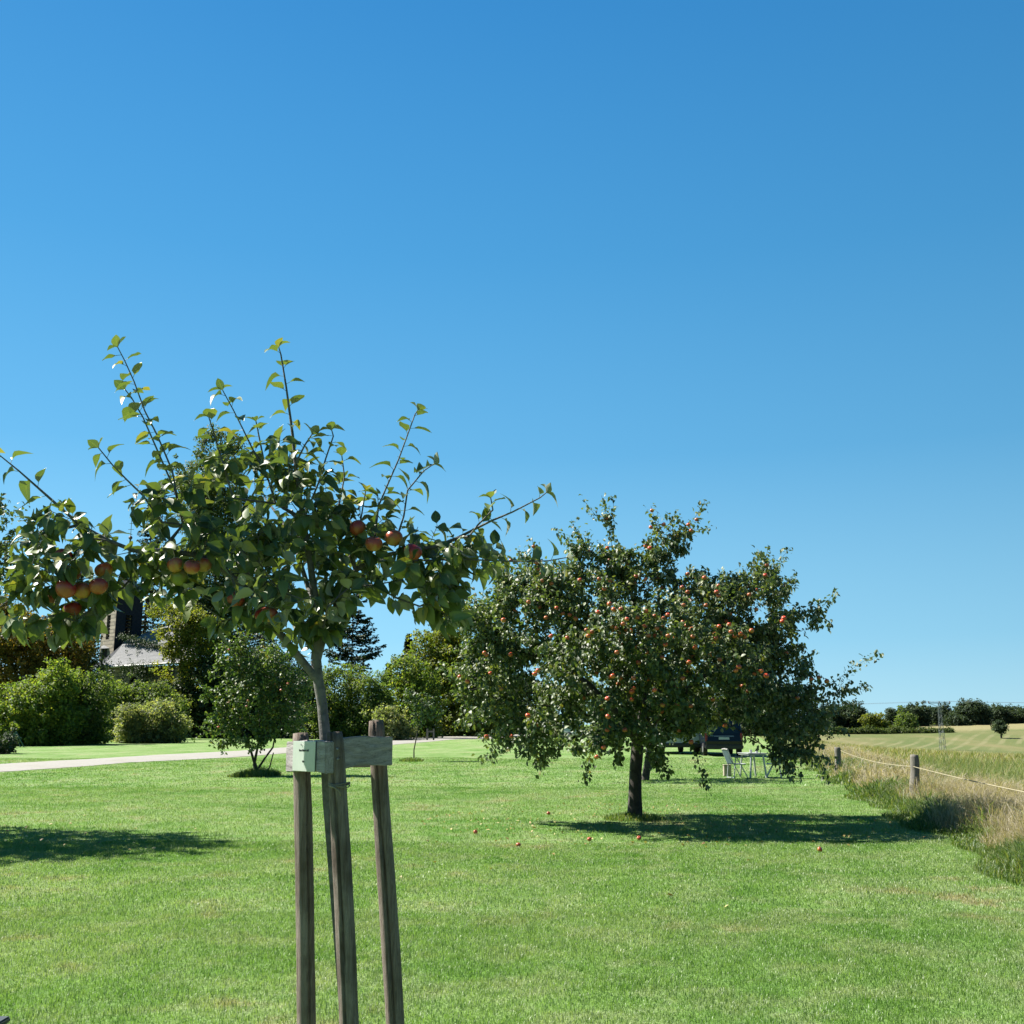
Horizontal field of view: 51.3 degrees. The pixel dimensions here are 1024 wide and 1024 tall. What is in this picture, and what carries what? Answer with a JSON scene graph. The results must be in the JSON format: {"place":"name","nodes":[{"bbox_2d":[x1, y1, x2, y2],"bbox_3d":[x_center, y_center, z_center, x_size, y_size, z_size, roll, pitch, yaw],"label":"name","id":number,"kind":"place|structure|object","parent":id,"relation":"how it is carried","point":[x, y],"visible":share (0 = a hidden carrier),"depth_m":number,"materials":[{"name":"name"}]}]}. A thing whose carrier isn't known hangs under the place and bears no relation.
{"place":"outdoors","nodes":[
{"label":"outdoors","id":0,"kind":"place"},
{"bbox_2d":[0,1016,9,1023],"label":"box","id":1,"kind":"object","parent":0,"point":[4,1019],"visible":1,"depth_m":5.27,"materials":[{"name":"grey"}]},
{"bbox_2d":[0,493,29,635],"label":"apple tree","id":2,"kind":"object","parent":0,"point":[4,547],"visible":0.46,"depth_m":17.61,"materials":[{"name":"green plant"}]},
{"bbox_2d":[95,503,193,718],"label":"church","id":3,"kind":"structure","parent":0,"point":[126,646],"depth_m":118.11,"materials":[{"name":"stone"}]},
{"bbox_2d":[222,525,299,669],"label":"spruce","id":4,"kind":"object","parent":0,"point":[255,636],"visible":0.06,"depth_m":124.59,"materials":[{"name":"green plant"}]},
{"bbox_2d":[0,734,528,771],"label":"gravel road","id":5,"kind":"structure","parent":0,"point":[56,764],"depth_m":49.13,"materials":[{"name":"grey gravel"}]},
{"bbox_2d":[426,729,434,739],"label":"gate post","id":6,"kind":"object","parent":5,"relation":"on","point":[427,731],"visible":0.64,"depth_m":92.34,"materials":[{"name":"grey wood"}]},
{"bbox_2d":[401,633,413,658],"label":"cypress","id":7,"kind":"object","parent":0,"point":[406,643],"visible":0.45,"depth_m":126.17,"materials":[{"name":"green plant"}]},
{"bbox_2d":[226,757,663,821],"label":"long grass","id":8,"kind":"structure","parent":0,"point":[265,772],"depth_m":34.22,"materials":[{"name":"green plant"}]},
{"bbox_2d":[4,802,924,907],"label":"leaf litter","id":9,"kind":"object","parent":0,"point":[578,830],"visible":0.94,"depth_m":17.39,"materials":[{"name":"brown plant"}]},
{"bbox_2d":[0,719,1023,1023],"bbox_3d":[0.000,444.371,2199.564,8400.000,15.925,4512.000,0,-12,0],"label":"ground","id":10,"kind":"structure","parent":0,"point":[978,737],"depth_m":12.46,"materials":[{"name":"green plant"}]},
{"bbox_2d":[0,727,19,753],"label":"bush","id":11,"kind":"object","parent":10,"relation":"on","point":[8,743],"visible":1,"depth_m":56.50,"materials":[{"name":"green plant"}]},
{"bbox_2d":[0,657,96,745],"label":"bush","id":12,"kind":"object","parent":10,"relation":"on","point":[46,712],"visible":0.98,"depth_m":75.05,"materials":[{"name":"green plant"}]},
{"bbox_2d":[0,594,101,704],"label":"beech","id":13,"kind":"object","parent":10,"relation":"on","point":[17,657],"visible":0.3,"depth_m":97.97,"materials":[{"name":"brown plant"}]},
{"bbox_2d":[67,611,114,701],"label":"dark tree","id":14,"kind":"object","parent":10,"relation":"on","point":[94,662],"visible":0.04,"depth_m":108.27,"materials":[{"name":"green plant"}]},
{"bbox_2d":[72,666,121,744],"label":"bush","id":15,"kind":"object","parent":10,"relation":"on","point":[94,733],"visible":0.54,"depth_m":78.19,"materials":[{"name":"green plant"}]},
{"bbox_2d":[99,668,194,739],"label":"bush","id":16,"kind":"object","parent":10,"relation":"on","point":[154,691],"visible":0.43,"depth_m":94.51,"materials":[{"name":"green plant"}]},
{"bbox_2d":[110,697,194,742],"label":"willow bush","id":17,"kind":"object","parent":10,"relation":"on","point":[159,721],"visible":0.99,"depth_m":82.72,"materials":[{"name":"green plant"}]},
{"bbox_2d":[135,505,172,633],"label":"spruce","id":18,"kind":"object","parent":10,"relation":"on","point":[145,622],"visible":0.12,"depth_m":131.69,"materials":[{"name":"green plant"}]},
{"bbox_2d":[141,597,223,734],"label":"maple","id":19,"kind":"object","parent":10,"relation":"on","point":[191,631],"visible":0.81,"depth_m":105.82,"materials":[{"name":"green plant"}]},
{"bbox_2d":[163,647,258,737],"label":"dark tree","id":20,"kind":"object","parent":10,"relation":"on","point":[202,706],"visible":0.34,"depth_m":105.03,"materials":[{"name":"green plant"}]},
{"bbox_2d":[158,422,273,685],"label":"tall tree","id":21,"kind":"object","parent":10,"relation":"on","point":[219,508],"visible":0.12,"depth_m":133.80,"materials":[{"name":"green plant"}]},
{"bbox_2d":[191,631,330,769],"label":"fruit tree","id":22,"kind":"object","parent":10,"relation":"on","point":[274,691],"visible":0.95,"depth_m":35.23,"materials":[{"name":"green plant"}]},
{"bbox_2d":[221,643,328,737],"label":"dark tree","id":23,"kind":"object","parent":10,"relation":"on","point":[246,731],"visible":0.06,"depth_m":104.16,"materials":[{"name":"green plant"}]},
{"bbox_2d":[0,335,574,989],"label":"young apple tree","id":24,"kind":"object","parent":10,"relation":"on","point":[436,581],"visible":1,"depth_m":4.20,"materials":[{"name":"green plant"}]},
{"bbox_2d":[283,669,332,738],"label":"hedge bush","id":25,"kind":"object","parent":10,"relation":"on","point":[310,728],"visible":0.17,"depth_m":99.77,"materials":[{"name":"green plant"}]},
{"bbox_2d":[300,657,372,738],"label":"hedge bush","id":26,"kind":"object","parent":10,"relation":"on","point":[337,709],"visible":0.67,"depth_m":98.97,"materials":[{"name":"green plant"}]},
{"bbox_2d":[286,720,404,1023],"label":"tree stake frame","id":27,"kind":"object","parent":10,"relation":"on","point":[335,755],"visible":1,"depth_m":4.05,"materials":[{"name":"wood"}]},
{"bbox_2d":[323,588,386,700],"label":"spruce","id":28,"kind":"object","parent":10,"relation":"on","point":[350,647],"visible":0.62,"depth_m":120.62,"materials":[{"name":"green plant"}]},
{"bbox_2d":[342,668,397,736],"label":"hedge bush","id":29,"kind":"object","parent":10,"relation":"on","point":[375,694],"visible":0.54,"depth_m":98.24,"materials":[{"name":"green plant"}]},
{"bbox_2d":[359,703,419,739],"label":"shrub","id":30,"kind":"object","parent":10,"relation":"on","point":[396,726],"visible":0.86,"depth_m":93.26,"materials":[{"name":"green plant"}]},
{"bbox_2d":[380,650,449,737],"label":"leafy tree","id":31,"kind":"object","parent":10,"relation":"on","point":[413,677],"visible":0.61,"depth_m":103.75,"materials":[{"name":"green plant"}]},
{"bbox_2d":[402,685,445,758],"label":"sapling","id":32,"kind":"object","parent":10,"relation":"on","point":[422,705],"visible":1,"depth_m":47.56,"materials":[{"name":"green plant"}]},
{"bbox_2d":[399,596,522,736],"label":"golden maple","id":33,"kind":"object","parent":10,"relation":"on","point":[432,653],"visible":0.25,"depth_m":113.09,"materials":[{"name":"green plant"}]},
{"bbox_2d":[438,671,542,734],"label":"dark tree","id":34,"kind":"object","parent":10,"relation":"on","point":[531,699],"visible":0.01,"depth_m":128.56,"materials":[{"name":"green plant"}]},
{"bbox_2d":[541,722,584,738],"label":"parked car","id":35,"kind":"object","parent":10,"relation":"on","point":[566,730],"visible":0.17,"depth_m":94.56,"materials":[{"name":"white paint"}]},
{"bbox_2d":[572,670,720,780],"bbox_3d":[4.222,6.154,32.556,4.963,4.012,3.622,0,-12,0],"label":"apple tree","id":36,"kind":"object","parent":10,"relation":"on","point":[646,771],"visible":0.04,"depth_m":32.23,"materials":[{"name":"green plant"}]},
{"bbox_2d":[435,493,883,818],"label":"apple tree","id":37,"kind":"object","parent":10,"relation":"on","point":[741,673],"visible":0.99,"depth_m":18.32,"materials":[{"name":"green plant"}]},
{"bbox_2d":[587,685,757,735],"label":"dark tree","id":38,"kind":"object","parent":10,"relation":"on","point":[745,727],"depth_m":118.13,"materials":[{"name":"green plant"}]},
{"bbox_2d":[645,725,699,753],"bbox_3d":[8.738,11.950,58.531,2.430,2.525,5.710,1,-12,-4],"label":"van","id":39,"kind":"object","parent":10,"relation":"on","point":[679,744],"visible":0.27,"depth_m":55.70,"materials":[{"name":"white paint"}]},
{"bbox_2d":[699,717,743,755],"bbox_3d":[10.725,11.690,55.679,2.300,1.995,5.010,-1,-12,3],"label":"van","id":40,"kind":"object","parent":10,"relation":"on","point":[729,739],"visible":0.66,"depth_m":53.34,"materials":[{"name":"blue paint"}]},
{"bbox_2d":[723,764,731,775],"bbox_3d":[6.870,8.249,34.036,0.260,0.365,0.220,0,-12,0],"label":"crate","id":41,"kind":"object","parent":10,"relation":"on","point":[725,767],"visible":0.97,"depth_m":33.95,"materials":[{"name":"white plastic"}]},
{"bbox_2d":[721,748,747,777],"bbox_3d":[6.875,7.765,32.968,0.663,0.912,0.610,2,-12,-12],"label":"camping chair","id":42,"kind":"object","parent":10,"relation":"on","point":[727,756],"visible":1,"depth_m":32.87,"materials":[{"name":"metal"}]},
{"bbox_2d":[738,752,767,777],"bbox_3d":[7.554,7.941,33.455,0.620,0.754,1.100,1,-12,-6],"label":"camping table","id":43,"kind":"object","parent":10,"relation":"on","point":[749,753],"visible":0.91,"depth_m":33.03,"materials":[{"name":"metal"}]},
{"bbox_2d":[766,756,782,777],"bbox_3d":[8.247,7.840,33.298,0.663,0.912,0.610,-2,-12,12],"label":"camping chair","id":44,"kind":"object","parent":10,"relation":"on","point":[771,768],"visible":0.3,"depth_m":33.11,"materials":[{"name":"metal"}]},
{"bbox_2d":[740,683,833,741],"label":"dark tree","id":45,"kind":"object","parent":10,"relation":"on","point":[815,710],"visible":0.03,"depth_m":119.54,"materials":[{"name":"green plant"}]},
{"bbox_2d":[819,702,840,727],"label":"distant tree","id":46,"kind":"object","parent":10,"relation":"on","point":[836,720],"visible":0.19,"depth_m":309.16,"materials":[{"name":"green plant"}]},
{"bbox_2d":[834,747,840,768],"bbox_3d":[10.889,8.347,35.728,0.293,0.924,0.217,0,-12,0],"label":"fence post","id":47,"kind":"object","parent":10,"relation":"on","point":[837,751],"visible":0.66,"depth_m":35.69,"materials":[{"name":"grey wood"}]},
{"bbox_2d":[837,698,869,729],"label":"distant tree","id":48,"kind":"object","parent":10,"relation":"on","point":[850,721],"visible":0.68,"depth_m":313.14,"materials":[{"name":"green plant"}]},
{"bbox_2d":[857,711,892,728],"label":"distant tree","id":49,"kind":"object","parent":10,"relation":"on","point":[873,719],"visible":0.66,"depth_m":297.83,"materials":[{"name":"green plant"}]},
{"bbox_2d":[820,723,955,733],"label":"field hedge","id":50,"kind":"object","parent":10,"relation":"on","point":[878,730],"visible":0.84,"depth_m":281.09,"materials":[{"name":"green plant"}]},
{"bbox_2d":[884,705,918,726],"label":"distant tree","id":51,"kind":"object","parent":10,"relation":"on","point":[890,713],"visible":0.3,"depth_m":327.55,"materials":[{"name":"green plant"}]},
{"bbox_2d":[893,705,920,729],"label":"distant tree","id":52,"kind":"object","parent":10,"relation":"on","point":[906,720],"visible":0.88,"depth_m":298.36,"materials":[{"name":"green plant"}]},
{"bbox_2d":[792,739,1023,797],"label":"meadow grass","id":53,"kind":"structure","parent":10,"relation":"on","point":[948,763],"depth_m":41.74,"materials":[{"name":"green plant"}]},
{"bbox_2d":[909,754,919,799],"bbox_3d":[8.748,5.828,23.214,0.276,1.075,0.202,0,-12,0],"label":"fence post","id":54,"kind":"object","parent":10,"relation":"on","point":[914,771],"visible":0.65,"depth_m":23.19,"materials":[{"name":"grey wood"}]},
{"bbox_2d":[840,750,909,766],"bbox_3d":[9.866,6.788,29.427,0.016,0.170,12.967,-2,-12,10],"label":"rope","id":55,"kind":"object","parent":54,"relation":"attached to","point":[877,762],"visible":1,"depth_m":27.86,"materials":[{"name":"beige fabric"}]},
{"bbox_2d":[913,766,1023,791],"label":"rope","id":56,"kind":"object","parent":54,"relation":"attached to","point":[973,781],"visible":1,"depth_m":17.48,"materials":[{"name":"beige fabric"}]},
{"bbox_2d":[899,700,934,725],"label":"distant tree","id":57,"kind":"object","parent":10,"relation":"on","point":[924,717],"visible":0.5,"depth_m":336.27,"materials":[{"name":"green plant"}]},
{"bbox_2d":[924,702,952,724],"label":"distant tree","id":58,"kind":"object","parent":10,"relation":"on","point":[945,709],"visible":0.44,"depth_m":342.45,"materials":[{"name":"green plant"}]},
{"bbox_2d":[928,701,949,749],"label":"lattice mast","id":59,"kind":"object","parent":10,"relation":"on","point":[941,730],"visible":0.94,"depth_m":217.78,"materials":[{"name":"metal"}]},
{"bbox_2d":[943,712,967,725],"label":"distant tree","id":60,"kind":"object","parent":10,"relation":"on","point":[956,719],"visible":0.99,"depth_m":331.93,"materials":[{"name":"green plant"}]},
{"bbox_2d":[948,697,993,724],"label":"distant tree","id":61,"kind":"object","parent":10,"relation":"on","point":[977,712],"visible":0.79,"depth_m":336.55,"materials":[{"name":"green plant"}]},
{"bbox_2d":[990,719,1008,737],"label":"tree","id":62,"kind":"object","parent":10,"relation":"on","point":[1000,727],"visible":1,"depth_m":256.26,"materials":[{"name":"green plant"}]},
{"bbox_2d":[985,702,1020,723],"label":"distant tree","id":63,"kind":"object","parent":10,"relation":"on","point":[1000,713],"visible":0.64,"depth_m":341.02,"materials":[{"name":"green plant"}]},
{"bbox_2d":[1001,703,1023,722],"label":"distant tree","id":64,"kind":"object","parent":10,"relation":"on","point":[1020,709],"visible":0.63,"depth_m":343.20,"materials":[{"name":"green plant"}]},
{"bbox_2d":[0,0,1023,724],"label":"sky","id":65,"kind":"structure","parent":0,"point":[761,261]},
{"bbox_2d":[792,744,1023,885],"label":"green grass","id":66,"kind":"structure","parent":0,"point":[1005,862],"depth_m":17.93,"materials":[{"name":"green plant"}]},
{"bbox_2d":[799,742,1023,849],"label":"dry grass","id":67,"kind":"structure","parent":0,"point":[996,797],"depth_m":20.56,"materials":[{"name":"beige plant"}]}
]}

